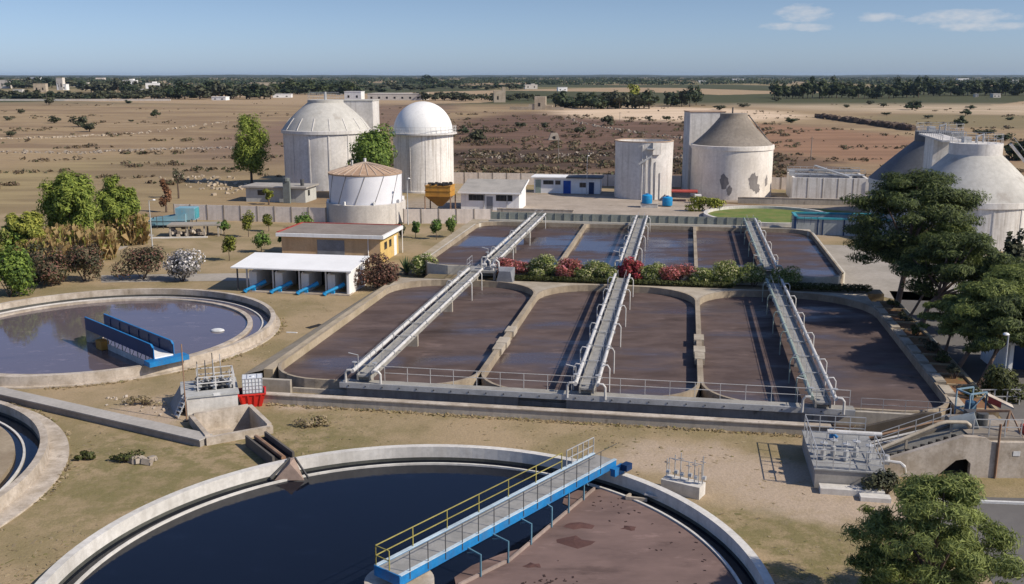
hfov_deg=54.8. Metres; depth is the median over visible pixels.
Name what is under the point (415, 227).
young tree
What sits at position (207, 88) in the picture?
tree
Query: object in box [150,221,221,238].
platform
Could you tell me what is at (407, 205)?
street lamp
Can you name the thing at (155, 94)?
tree
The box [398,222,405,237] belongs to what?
young tree
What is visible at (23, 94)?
tree
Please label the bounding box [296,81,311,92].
tree
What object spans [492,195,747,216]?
yard
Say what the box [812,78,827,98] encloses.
tree
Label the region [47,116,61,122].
field bush
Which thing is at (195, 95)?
tree
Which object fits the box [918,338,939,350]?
bed plant
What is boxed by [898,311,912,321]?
bed plant
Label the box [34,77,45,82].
tree
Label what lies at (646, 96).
tree
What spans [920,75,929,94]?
tree
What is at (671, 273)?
hedge bush
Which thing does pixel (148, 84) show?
farm house
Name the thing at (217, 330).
foam patch
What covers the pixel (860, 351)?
water
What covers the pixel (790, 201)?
retaining wall
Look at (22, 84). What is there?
tree
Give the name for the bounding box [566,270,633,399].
pipe bridge
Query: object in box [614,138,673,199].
silo
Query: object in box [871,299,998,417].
planter strip
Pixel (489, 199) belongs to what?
door
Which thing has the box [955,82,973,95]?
tree
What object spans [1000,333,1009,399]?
street lamp
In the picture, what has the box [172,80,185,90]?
tree
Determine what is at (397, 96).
farm house
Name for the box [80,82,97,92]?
tree
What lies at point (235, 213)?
boundary wall
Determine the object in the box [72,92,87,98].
tree
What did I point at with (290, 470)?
inlet chute
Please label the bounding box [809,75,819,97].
tree
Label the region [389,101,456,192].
domed tank
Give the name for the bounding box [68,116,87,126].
field bush
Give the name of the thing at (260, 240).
young tree
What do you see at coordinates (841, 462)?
valve chamber
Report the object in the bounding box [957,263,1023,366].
pine tree
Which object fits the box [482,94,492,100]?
tree
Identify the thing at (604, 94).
tree
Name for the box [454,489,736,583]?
scum
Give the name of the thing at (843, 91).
tree
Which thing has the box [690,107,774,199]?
digester tank
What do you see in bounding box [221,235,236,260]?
young tree
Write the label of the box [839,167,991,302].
pine tree
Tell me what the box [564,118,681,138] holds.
rubble row
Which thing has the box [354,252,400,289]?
oleander bush
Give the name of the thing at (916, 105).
tree
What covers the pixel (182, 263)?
oleander bush
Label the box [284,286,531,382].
water
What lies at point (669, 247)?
water
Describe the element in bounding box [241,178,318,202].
pump house
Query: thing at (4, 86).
farm house
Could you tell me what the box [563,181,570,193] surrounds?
door
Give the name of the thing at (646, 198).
drum
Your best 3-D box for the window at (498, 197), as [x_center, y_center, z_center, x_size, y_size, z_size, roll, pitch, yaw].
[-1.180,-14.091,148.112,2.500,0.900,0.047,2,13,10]
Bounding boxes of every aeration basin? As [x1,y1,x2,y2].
[245,277,950,425]
[418,212,844,286]
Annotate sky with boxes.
[0,0,1023,75]
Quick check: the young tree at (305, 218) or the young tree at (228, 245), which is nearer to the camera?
the young tree at (228, 245)
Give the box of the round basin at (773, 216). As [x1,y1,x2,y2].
[703,206,823,226]
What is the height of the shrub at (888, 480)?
1.268 m
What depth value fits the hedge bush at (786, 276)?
90.59 m
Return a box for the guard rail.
[975,389,1020,404]
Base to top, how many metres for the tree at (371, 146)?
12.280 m
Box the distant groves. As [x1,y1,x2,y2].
[0,75,1023,84]
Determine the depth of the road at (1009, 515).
45.50 m
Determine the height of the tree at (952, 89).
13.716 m
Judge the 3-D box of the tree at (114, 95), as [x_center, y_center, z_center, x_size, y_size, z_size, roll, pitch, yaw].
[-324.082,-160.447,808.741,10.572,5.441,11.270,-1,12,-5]
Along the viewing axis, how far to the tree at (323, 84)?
1012.70 m
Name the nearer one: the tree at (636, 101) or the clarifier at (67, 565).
the clarifier at (67, 565)
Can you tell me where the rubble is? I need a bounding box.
[106,395,169,415]
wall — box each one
[0,99,170,100]
[173,204,326,222]
[263,391,831,434]
[403,208,491,223]
[454,172,614,185]
[497,208,574,213]
[672,175,681,186]
[738,197,854,205]
[771,177,868,189]
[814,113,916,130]
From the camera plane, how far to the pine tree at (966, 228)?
80.31 m
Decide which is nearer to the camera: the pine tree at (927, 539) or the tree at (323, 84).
the pine tree at (927, 539)
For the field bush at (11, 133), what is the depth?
325.63 m
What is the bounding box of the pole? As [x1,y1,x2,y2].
[181,344,188,421]
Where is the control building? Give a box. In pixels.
[276,222,402,262]
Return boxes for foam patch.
[211,328,224,331]
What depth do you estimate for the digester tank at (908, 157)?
138.88 m
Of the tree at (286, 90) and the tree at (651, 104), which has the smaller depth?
the tree at (651, 104)
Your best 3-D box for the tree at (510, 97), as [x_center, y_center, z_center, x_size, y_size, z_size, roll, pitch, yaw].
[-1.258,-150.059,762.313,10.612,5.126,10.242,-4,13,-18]
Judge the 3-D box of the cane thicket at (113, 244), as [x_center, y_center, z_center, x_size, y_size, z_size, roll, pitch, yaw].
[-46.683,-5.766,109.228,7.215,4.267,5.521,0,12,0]
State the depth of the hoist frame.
55.99 m
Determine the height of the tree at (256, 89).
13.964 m
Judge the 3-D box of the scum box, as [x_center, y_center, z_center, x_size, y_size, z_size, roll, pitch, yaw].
[6.425,9.765,47.503,1.708,0.390,1.273,6,14,24]
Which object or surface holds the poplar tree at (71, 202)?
on the ground at (100, 492)
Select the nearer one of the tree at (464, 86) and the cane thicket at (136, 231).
the cane thicket at (136, 231)
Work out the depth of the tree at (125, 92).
837.51 m
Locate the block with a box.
[640,202,657,207]
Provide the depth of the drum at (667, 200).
152.72 m
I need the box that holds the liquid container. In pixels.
[242,373,262,394]
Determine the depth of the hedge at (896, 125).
401.39 m
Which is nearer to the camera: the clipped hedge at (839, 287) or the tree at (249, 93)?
the clipped hedge at (839, 287)
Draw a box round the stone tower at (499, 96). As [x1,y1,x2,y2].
[493,87,505,101]
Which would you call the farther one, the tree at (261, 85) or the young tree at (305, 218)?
the tree at (261, 85)
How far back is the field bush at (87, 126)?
352.39 m
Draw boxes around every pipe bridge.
[344,264,482,383]
[481,210,545,266]
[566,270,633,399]
[613,213,650,265]
[740,216,782,274]
[762,277,845,422]
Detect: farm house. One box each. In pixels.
[0,80,11,88]
[33,83,47,91]
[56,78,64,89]
[57,84,68,89]
[145,82,159,88]
[211,96,229,99]
[256,82,275,85]
[273,94,292,97]
[344,91,364,98]
[367,93,428,99]
[524,84,537,88]
[557,87,566,90]
[990,93,1000,97]
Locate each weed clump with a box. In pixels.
[74,450,95,460]
[108,449,144,461]
[118,395,165,405]
[292,415,332,426]
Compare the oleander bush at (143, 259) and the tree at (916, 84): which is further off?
the tree at (916, 84)
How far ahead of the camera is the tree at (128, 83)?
1118.59 m
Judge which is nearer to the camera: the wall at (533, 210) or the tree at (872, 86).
the wall at (533, 210)
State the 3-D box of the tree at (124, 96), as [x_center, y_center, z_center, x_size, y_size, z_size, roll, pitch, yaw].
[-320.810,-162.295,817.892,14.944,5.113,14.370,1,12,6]
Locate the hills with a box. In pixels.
[0,75,1023,77]
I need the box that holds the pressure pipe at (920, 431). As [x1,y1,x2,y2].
[875,420,971,451]
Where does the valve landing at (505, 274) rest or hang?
on the flower bed
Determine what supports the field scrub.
on the ground at (100, 492)
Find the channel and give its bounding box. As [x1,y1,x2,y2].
[0,387,212,446]
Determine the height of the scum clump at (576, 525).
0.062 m
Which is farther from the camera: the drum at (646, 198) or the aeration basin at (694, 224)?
the drum at (646, 198)
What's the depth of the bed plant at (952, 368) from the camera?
63.80 m
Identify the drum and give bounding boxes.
[642,193,651,203]
[662,195,672,205]
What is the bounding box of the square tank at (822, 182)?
[786,165,868,198]
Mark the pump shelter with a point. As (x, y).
(318, 268)
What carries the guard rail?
on the road at (973, 367)
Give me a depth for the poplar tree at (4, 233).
98.76 m
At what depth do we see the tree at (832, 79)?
876.84 m
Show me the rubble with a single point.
(126, 396)
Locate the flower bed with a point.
(876, 295)
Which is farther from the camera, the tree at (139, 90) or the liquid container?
the tree at (139, 90)
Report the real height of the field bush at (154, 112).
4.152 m
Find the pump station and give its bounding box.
[845,408,1023,478]
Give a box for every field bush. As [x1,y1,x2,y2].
[3,116,14,119]
[4,131,17,136]
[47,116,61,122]
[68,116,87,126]
[81,123,96,131]
[150,109,160,117]
[457,126,469,132]
[468,129,486,140]
[515,122,525,126]
[541,122,548,127]
[574,127,586,133]
[599,115,613,124]
[713,105,725,109]
[737,103,750,106]
[770,97,782,100]
[784,117,796,121]
[960,109,971,115]
[972,129,996,133]
[992,133,1015,139]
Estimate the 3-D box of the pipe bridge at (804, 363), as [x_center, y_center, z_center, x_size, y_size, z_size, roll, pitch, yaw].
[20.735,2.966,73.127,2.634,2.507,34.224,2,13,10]
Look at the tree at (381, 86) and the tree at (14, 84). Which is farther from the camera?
the tree at (14, 84)
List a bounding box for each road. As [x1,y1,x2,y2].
[891,291,1023,418]
[926,497,1023,583]
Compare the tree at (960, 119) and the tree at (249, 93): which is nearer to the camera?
the tree at (960, 119)
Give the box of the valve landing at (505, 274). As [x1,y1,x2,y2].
[467,257,514,281]
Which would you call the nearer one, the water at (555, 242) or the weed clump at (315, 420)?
the weed clump at (315, 420)
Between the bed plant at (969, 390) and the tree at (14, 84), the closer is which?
the bed plant at (969, 390)
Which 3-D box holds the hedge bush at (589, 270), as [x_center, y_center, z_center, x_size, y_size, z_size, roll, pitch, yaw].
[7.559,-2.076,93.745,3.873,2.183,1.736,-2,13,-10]
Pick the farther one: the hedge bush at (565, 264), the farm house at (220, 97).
the farm house at (220, 97)
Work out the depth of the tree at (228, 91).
835.96 m
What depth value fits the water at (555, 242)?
111.72 m
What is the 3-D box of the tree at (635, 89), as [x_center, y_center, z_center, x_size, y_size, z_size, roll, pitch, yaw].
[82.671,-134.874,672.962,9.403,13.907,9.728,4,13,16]
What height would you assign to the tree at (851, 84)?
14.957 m
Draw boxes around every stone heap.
[127,455,157,465]
[159,174,246,195]
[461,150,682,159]
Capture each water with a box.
[0,296,269,373]
[0,415,39,488]
[63,460,753,583]
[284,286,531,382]
[433,225,580,265]
[486,291,696,395]
[567,228,693,270]
[696,231,838,276]
[700,297,942,409]
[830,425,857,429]
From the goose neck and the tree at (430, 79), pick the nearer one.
the goose neck
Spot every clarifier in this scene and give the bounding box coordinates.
[0,288,279,388]
[0,400,68,527]
[35,444,773,583]
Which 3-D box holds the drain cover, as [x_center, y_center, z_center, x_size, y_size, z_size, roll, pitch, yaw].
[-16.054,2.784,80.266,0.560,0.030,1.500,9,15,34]
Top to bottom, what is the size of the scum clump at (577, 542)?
0.062 m
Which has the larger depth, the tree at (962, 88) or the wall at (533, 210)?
the tree at (962, 88)
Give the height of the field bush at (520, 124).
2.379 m
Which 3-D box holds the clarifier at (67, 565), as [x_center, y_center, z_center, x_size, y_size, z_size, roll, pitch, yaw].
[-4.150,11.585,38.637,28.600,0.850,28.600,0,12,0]
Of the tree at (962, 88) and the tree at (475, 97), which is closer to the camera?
the tree at (475, 97)
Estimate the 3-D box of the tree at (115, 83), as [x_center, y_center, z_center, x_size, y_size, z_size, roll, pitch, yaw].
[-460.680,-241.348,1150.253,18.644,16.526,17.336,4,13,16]
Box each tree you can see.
[0,90,18,98]
[0,227,10,251]
[1,79,20,88]
[4,210,45,247]
[7,94,23,98]
[14,79,26,87]
[16,90,30,98]
[20,77,35,87]
[24,81,41,87]
[25,92,39,98]
[29,89,41,98]
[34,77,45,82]
[36,168,102,228]
[41,96,55,104]
[42,90,58,97]
[44,78,55,86]
[53,93,77,98]
[65,79,77,86]
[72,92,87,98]
[76,81,87,90]
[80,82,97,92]
[81,94,101,98]
[88,90,103,97]
[91,81,112,90]
[93,174,140,227]
[100,90,115,97]
[101,93,118,98]
[109,78,124,91]
[109,93,123,98]
[118,94,131,98]
[119,80,130,89]
[119,85,139,90]
[120,90,135,94]
[124,81,142,89]
[128,92,149,98]
[136,88,146,97]
[143,85,161,98]
[149,91,166,98]
[155,83,173,97]
[158,178,171,211]
[164,84,182,98]
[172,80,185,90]
[172,168,183,198]
[175,83,194,98]
[189,84,211,98]
[191,83,205,97]
[204,82,213,97]
[209,80,228,95]
[217,86,237,97]
[217,219,230,230]
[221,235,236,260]
[225,83,239,97]
[231,112,272,183]
[234,84,252,98]
[240,85,260,98]
[240,210,254,236]
[250,230,271,251]
[251,83,266,98]
[253,83,277,98]
[262,86,277,98]
[262,188,273,204]
[262,214,272,230]
[269,82,279,91]
[279,84,298,93]
[283,78,300,93]
[293,85,305,93]
[294,212,313,223]
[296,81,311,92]
[305,79,314,93]
[307,83,327,94]
[310,81,328,94]
[325,82,339,93]
[330,84,347,94]
[342,80,355,90]
[345,123,397,166]
[350,83,363,90]
[364,87,373,90]
[373,87,389,91]
[374,84,387,88]
[384,82,397,85]
[390,85,402,90]
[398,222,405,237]
[404,85,417,89]
[412,221,420,237]
[415,74,438,83]
[419,91,431,99]
[429,92,440,100]
[429,219,441,239]
[437,82,447,88]
[437,91,453,100]
[445,95,459,99]
[445,215,456,233]
[447,83,460,87]
[458,84,471,88]
[458,92,473,100]
[466,94,479,100]
[479,84,495,89]
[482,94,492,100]
[493,83,502,88]
[502,83,515,89]
[506,95,515,100]
[514,84,524,89]
[514,92,522,99]
[521,93,533,98]
[547,92,559,106]
[551,94,574,107]
[553,90,570,100]
[569,92,586,106]
[572,95,589,107]
[581,92,598,108]
[584,94,609,108]
[596,92,609,96]
[603,94,614,108]
[607,101,622,108]
[610,90,631,108]
[623,93,645,107]
[627,84,639,94]
[630,95,648,108]
[635,95,654,107]
[639,88,659,108]
[663,91,678,106]
[671,91,680,105]
[675,89,687,106]
[684,84,698,106]
[695,86,703,104]
[768,81,779,96]
[771,84,785,96]
[782,86,791,97]
[788,85,796,97]
[794,85,803,98]
[795,80,809,97]
[802,83,813,98]
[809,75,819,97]
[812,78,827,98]
[818,82,830,98]
[825,83,835,97]
[830,75,839,97]
[830,81,844,97]
[838,82,847,96]
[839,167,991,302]
[840,470,1023,583]
[841,81,853,97]
[845,85,859,98]
[852,82,866,97]
[860,85,870,98]
[865,83,874,96]
[872,84,884,98]
[884,85,895,98]
[888,83,902,97]
[888,231,1023,327]
[891,75,905,96]
[898,85,907,96]
[904,79,912,96]
[904,100,923,109]
[904,219,998,316]
[907,86,922,97]
[910,75,926,97]
[915,294,971,351]
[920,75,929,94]
[923,79,934,94]
[927,79,940,95]
[929,84,950,95]
[934,279,1023,367]
[945,79,958,94]
[947,82,965,95]
[953,115,967,127]
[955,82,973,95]
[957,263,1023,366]
[962,293,1023,387]
[965,80,978,95]
[969,80,983,93]
[977,79,994,94]
[983,82,1000,95]
[997,77,1007,94]
[999,79,1012,95]
[1000,228,1023,261]
[1003,141,1023,159]
[1006,88,1020,94]
[1012,80,1023,94]
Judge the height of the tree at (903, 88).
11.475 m
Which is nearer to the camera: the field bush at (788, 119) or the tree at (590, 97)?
the field bush at (788, 119)
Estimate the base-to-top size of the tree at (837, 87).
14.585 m
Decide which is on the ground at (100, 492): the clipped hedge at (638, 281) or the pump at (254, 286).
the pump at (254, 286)
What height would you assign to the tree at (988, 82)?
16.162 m
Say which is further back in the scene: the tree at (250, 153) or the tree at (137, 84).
the tree at (137, 84)
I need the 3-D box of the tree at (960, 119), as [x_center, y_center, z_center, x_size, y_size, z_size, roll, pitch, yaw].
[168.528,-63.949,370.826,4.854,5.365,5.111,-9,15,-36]
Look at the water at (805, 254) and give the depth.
107.30 m
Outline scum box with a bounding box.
[625,491,658,501]
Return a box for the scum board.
[458,487,594,583]
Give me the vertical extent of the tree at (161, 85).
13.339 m
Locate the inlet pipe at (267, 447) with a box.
[245,431,294,462]
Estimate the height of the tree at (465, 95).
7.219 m
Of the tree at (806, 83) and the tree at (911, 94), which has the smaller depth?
the tree at (806, 83)
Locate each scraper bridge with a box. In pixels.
[84,313,188,367]
[364,437,631,583]
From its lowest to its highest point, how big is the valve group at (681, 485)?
2.050 m
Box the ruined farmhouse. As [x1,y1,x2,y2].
[510,96,563,109]
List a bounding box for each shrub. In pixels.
[0,225,27,261]
[0,245,38,296]
[22,242,46,284]
[408,252,437,275]
[684,196,726,210]
[861,468,899,493]
[979,363,1023,403]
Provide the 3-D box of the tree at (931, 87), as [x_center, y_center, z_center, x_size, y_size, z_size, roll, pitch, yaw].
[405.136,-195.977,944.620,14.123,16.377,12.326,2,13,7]
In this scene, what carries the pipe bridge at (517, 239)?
on the aeration basin at (694, 224)
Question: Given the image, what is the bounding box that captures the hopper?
[424,182,455,208]
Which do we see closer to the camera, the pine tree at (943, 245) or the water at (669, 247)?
the pine tree at (943, 245)
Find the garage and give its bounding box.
[980,342,1023,371]
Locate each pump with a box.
[243,270,266,292]
[269,271,292,293]
[296,272,318,294]
[322,273,344,295]
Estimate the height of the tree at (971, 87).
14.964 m
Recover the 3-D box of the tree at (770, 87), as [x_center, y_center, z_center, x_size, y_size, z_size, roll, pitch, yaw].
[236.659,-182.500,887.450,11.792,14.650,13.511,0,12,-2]
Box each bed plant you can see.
[886,299,900,307]
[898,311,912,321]
[911,324,920,335]
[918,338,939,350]
[932,350,951,362]
[946,363,960,378]
[960,386,981,398]
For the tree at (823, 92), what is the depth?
837.78 m
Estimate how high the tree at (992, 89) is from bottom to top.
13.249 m
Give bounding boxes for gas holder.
[326,158,405,223]
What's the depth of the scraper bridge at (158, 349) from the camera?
70.46 m
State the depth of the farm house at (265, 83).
1181.86 m
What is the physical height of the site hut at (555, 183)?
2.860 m
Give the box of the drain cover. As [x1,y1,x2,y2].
[305,324,320,328]
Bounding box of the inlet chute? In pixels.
[270,457,308,479]
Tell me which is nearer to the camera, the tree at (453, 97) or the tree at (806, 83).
the tree at (453, 97)
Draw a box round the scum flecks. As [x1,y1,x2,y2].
[521,496,712,583]
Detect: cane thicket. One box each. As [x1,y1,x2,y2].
[11,234,72,270]
[32,221,108,267]
[91,213,150,245]
[93,221,120,259]
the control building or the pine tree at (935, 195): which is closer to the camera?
the pine tree at (935, 195)
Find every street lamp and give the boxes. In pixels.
[148,199,154,246]
[407,178,409,224]
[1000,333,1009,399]
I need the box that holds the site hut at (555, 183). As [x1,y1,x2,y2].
[531,174,603,193]
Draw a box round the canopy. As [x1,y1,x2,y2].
[671,189,697,197]
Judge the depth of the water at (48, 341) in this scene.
78.67 m
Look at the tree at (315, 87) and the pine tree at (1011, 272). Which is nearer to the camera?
the pine tree at (1011, 272)
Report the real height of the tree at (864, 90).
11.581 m
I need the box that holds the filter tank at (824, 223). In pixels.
[791,212,891,236]
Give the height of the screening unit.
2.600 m
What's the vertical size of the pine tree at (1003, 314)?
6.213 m
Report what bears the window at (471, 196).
in the workshop
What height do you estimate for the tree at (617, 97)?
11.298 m
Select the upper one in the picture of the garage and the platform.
the platform
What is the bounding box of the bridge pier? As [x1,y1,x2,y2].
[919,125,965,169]
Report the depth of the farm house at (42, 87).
1146.92 m
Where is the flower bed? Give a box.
[424,274,883,301]
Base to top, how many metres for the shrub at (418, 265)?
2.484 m
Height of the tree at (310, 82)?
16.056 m
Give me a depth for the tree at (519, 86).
1336.14 m
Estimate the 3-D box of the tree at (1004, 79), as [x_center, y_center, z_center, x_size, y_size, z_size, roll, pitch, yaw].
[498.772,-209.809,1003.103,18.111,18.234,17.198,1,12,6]
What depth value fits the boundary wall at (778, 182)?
176.09 m
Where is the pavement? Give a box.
[824,245,986,300]
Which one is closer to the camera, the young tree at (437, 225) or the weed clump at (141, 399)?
the weed clump at (141, 399)
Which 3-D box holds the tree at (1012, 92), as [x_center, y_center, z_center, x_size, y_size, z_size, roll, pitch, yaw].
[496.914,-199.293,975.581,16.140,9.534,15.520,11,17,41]
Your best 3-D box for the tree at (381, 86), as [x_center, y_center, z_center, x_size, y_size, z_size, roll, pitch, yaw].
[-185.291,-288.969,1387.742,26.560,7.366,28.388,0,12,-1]
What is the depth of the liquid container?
60.64 m
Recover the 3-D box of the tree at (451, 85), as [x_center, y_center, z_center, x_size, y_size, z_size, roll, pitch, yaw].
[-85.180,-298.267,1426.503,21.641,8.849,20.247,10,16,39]
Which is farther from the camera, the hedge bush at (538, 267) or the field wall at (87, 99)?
the field wall at (87, 99)
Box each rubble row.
[0,121,228,138]
[0,146,230,154]
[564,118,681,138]
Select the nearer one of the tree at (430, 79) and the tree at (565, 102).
the tree at (565, 102)
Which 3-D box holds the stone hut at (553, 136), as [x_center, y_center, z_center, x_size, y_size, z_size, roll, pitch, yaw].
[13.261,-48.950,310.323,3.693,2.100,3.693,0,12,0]
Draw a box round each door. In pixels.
[394,235,396,255]
[486,196,492,209]
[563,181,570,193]
[589,182,593,193]
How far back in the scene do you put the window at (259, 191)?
158.48 m
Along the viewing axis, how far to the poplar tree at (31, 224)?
101.87 m
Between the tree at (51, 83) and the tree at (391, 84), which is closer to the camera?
the tree at (391, 84)
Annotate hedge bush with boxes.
[495,257,531,274]
[522,254,560,275]
[554,257,584,277]
[572,260,607,279]
[595,262,621,279]
[617,256,643,279]
[637,261,665,279]
[658,262,702,281]
[686,266,716,282]
[709,260,750,285]
[739,263,767,286]
[769,265,802,285]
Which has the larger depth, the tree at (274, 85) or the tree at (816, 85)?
the tree at (274, 85)
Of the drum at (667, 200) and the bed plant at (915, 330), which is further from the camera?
the drum at (667, 200)
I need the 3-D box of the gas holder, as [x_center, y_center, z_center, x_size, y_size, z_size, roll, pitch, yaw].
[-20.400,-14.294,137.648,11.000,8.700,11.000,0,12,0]
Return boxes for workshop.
[457,179,528,209]
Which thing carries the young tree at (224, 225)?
on the ground at (100, 492)
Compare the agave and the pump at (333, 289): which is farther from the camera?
the agave
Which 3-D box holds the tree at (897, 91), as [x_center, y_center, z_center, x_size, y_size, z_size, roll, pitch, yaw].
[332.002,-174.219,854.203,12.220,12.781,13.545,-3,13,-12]
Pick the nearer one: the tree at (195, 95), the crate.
the crate
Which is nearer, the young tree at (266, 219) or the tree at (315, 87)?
the young tree at (266, 219)
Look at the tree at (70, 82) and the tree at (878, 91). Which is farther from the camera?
the tree at (70, 82)
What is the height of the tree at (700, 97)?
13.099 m
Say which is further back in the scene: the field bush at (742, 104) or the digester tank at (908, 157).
the field bush at (742, 104)
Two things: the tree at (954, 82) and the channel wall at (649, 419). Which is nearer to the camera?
the channel wall at (649, 419)
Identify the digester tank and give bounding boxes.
[281,92,370,190]
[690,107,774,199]
[868,122,963,221]
[901,132,1023,250]
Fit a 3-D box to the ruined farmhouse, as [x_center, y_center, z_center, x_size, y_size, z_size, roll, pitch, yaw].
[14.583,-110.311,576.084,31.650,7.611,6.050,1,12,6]
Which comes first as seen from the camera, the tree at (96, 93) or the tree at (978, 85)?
the tree at (96, 93)
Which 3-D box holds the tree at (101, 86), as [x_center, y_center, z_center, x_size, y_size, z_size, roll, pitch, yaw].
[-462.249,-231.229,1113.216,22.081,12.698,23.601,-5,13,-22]
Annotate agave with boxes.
[396,255,412,274]
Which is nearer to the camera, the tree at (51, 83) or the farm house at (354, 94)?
the farm house at (354, 94)
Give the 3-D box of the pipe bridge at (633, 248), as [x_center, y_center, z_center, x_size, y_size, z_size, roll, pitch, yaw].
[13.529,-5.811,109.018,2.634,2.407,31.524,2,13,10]
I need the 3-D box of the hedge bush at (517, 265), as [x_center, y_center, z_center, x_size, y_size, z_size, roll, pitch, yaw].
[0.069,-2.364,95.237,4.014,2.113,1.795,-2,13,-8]
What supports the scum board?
on the water at (332, 528)
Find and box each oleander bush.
[29,246,71,286]
[61,242,104,280]
[110,244,167,279]
[161,248,205,280]
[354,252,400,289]
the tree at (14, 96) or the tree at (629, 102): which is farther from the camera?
the tree at (14, 96)
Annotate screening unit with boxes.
[148,206,198,228]
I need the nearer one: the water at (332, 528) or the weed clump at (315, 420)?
the water at (332, 528)
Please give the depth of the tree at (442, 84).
1442.29 m
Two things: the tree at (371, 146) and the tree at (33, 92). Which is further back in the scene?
the tree at (33, 92)
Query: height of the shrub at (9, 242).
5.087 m
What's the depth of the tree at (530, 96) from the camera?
776.21 m
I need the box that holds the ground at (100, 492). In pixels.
[0,78,1023,583]
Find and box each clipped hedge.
[514,275,734,287]
[786,282,872,292]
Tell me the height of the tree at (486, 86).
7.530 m
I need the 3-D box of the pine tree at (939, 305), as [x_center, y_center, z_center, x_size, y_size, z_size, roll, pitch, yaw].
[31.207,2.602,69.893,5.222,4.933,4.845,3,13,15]
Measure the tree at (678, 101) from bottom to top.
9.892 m
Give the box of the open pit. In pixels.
[188,404,272,445]
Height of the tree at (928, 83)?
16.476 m
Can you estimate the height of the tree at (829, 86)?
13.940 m
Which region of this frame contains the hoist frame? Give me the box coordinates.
[954,386,1013,413]
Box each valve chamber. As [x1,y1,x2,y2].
[170,353,238,417]
[802,414,891,502]
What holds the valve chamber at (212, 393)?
on the ground at (100, 492)
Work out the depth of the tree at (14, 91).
820.69 m
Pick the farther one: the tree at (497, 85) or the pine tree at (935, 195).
the tree at (497, 85)
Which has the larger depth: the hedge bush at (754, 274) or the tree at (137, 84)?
the tree at (137, 84)
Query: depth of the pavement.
101.04 m
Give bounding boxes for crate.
[238,386,265,406]
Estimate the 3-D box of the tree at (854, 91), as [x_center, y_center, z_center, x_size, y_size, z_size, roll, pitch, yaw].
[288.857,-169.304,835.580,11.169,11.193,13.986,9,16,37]
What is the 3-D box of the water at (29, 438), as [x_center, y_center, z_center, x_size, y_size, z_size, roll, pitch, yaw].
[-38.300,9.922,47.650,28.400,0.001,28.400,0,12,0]
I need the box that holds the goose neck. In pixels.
[878,454,906,473]
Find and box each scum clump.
[523,562,540,567]
[556,536,594,548]
[563,522,594,528]
[621,525,635,530]
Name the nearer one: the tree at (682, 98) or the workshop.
the workshop
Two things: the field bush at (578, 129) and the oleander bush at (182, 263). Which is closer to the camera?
the oleander bush at (182, 263)
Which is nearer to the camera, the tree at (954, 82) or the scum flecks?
the scum flecks
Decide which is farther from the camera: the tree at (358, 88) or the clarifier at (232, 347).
the tree at (358, 88)
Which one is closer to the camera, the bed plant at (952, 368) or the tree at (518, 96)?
the bed plant at (952, 368)
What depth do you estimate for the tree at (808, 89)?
838.91 m
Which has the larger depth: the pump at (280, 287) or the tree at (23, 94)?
the tree at (23, 94)
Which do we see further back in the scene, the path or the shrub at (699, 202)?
the shrub at (699, 202)
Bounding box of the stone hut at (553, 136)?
[548,133,559,139]
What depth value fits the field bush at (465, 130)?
336.95 m
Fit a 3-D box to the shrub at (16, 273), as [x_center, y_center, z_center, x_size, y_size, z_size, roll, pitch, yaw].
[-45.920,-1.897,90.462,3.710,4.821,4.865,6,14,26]
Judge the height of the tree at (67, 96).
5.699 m
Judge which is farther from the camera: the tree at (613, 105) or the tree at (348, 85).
the tree at (348, 85)
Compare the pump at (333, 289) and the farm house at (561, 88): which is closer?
the pump at (333, 289)
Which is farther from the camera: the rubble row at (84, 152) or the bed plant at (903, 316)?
the rubble row at (84, 152)
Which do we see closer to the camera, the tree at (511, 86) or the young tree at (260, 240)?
the young tree at (260, 240)
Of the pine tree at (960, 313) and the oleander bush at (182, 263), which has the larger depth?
the oleander bush at (182, 263)
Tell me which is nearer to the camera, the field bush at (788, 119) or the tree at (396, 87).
the field bush at (788, 119)
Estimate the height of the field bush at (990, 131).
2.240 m
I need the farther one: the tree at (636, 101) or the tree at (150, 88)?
the tree at (150, 88)
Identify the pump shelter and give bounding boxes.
[230,252,368,295]
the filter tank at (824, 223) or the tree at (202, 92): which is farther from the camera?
the tree at (202, 92)
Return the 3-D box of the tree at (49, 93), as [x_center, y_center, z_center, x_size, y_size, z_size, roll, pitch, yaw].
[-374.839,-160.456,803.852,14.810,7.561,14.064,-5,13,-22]
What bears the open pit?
in the ground at (100, 492)
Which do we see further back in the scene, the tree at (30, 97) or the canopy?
the tree at (30, 97)
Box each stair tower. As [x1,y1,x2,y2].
[343,99,379,131]
[681,110,725,189]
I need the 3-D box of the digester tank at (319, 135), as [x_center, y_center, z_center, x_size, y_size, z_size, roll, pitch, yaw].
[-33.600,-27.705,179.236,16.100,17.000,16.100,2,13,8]
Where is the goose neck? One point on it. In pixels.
(888, 461)
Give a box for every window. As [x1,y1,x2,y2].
[257,190,309,195]
[384,239,391,249]
[469,194,483,200]
[496,195,511,200]
[543,180,553,184]
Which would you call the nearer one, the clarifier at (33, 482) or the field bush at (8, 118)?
the clarifier at (33, 482)
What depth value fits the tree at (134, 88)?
1109.58 m
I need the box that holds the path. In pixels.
[101,234,248,282]
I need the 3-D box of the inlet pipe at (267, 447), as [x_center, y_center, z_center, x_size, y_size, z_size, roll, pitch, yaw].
[-13.063,8.442,53.138,1.220,0.650,3.953,-9,15,-34]
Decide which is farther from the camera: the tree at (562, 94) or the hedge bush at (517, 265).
the tree at (562, 94)
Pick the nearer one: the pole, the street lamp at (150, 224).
the pole
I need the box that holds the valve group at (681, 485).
[661,453,706,499]
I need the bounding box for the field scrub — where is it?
[0,101,1023,187]

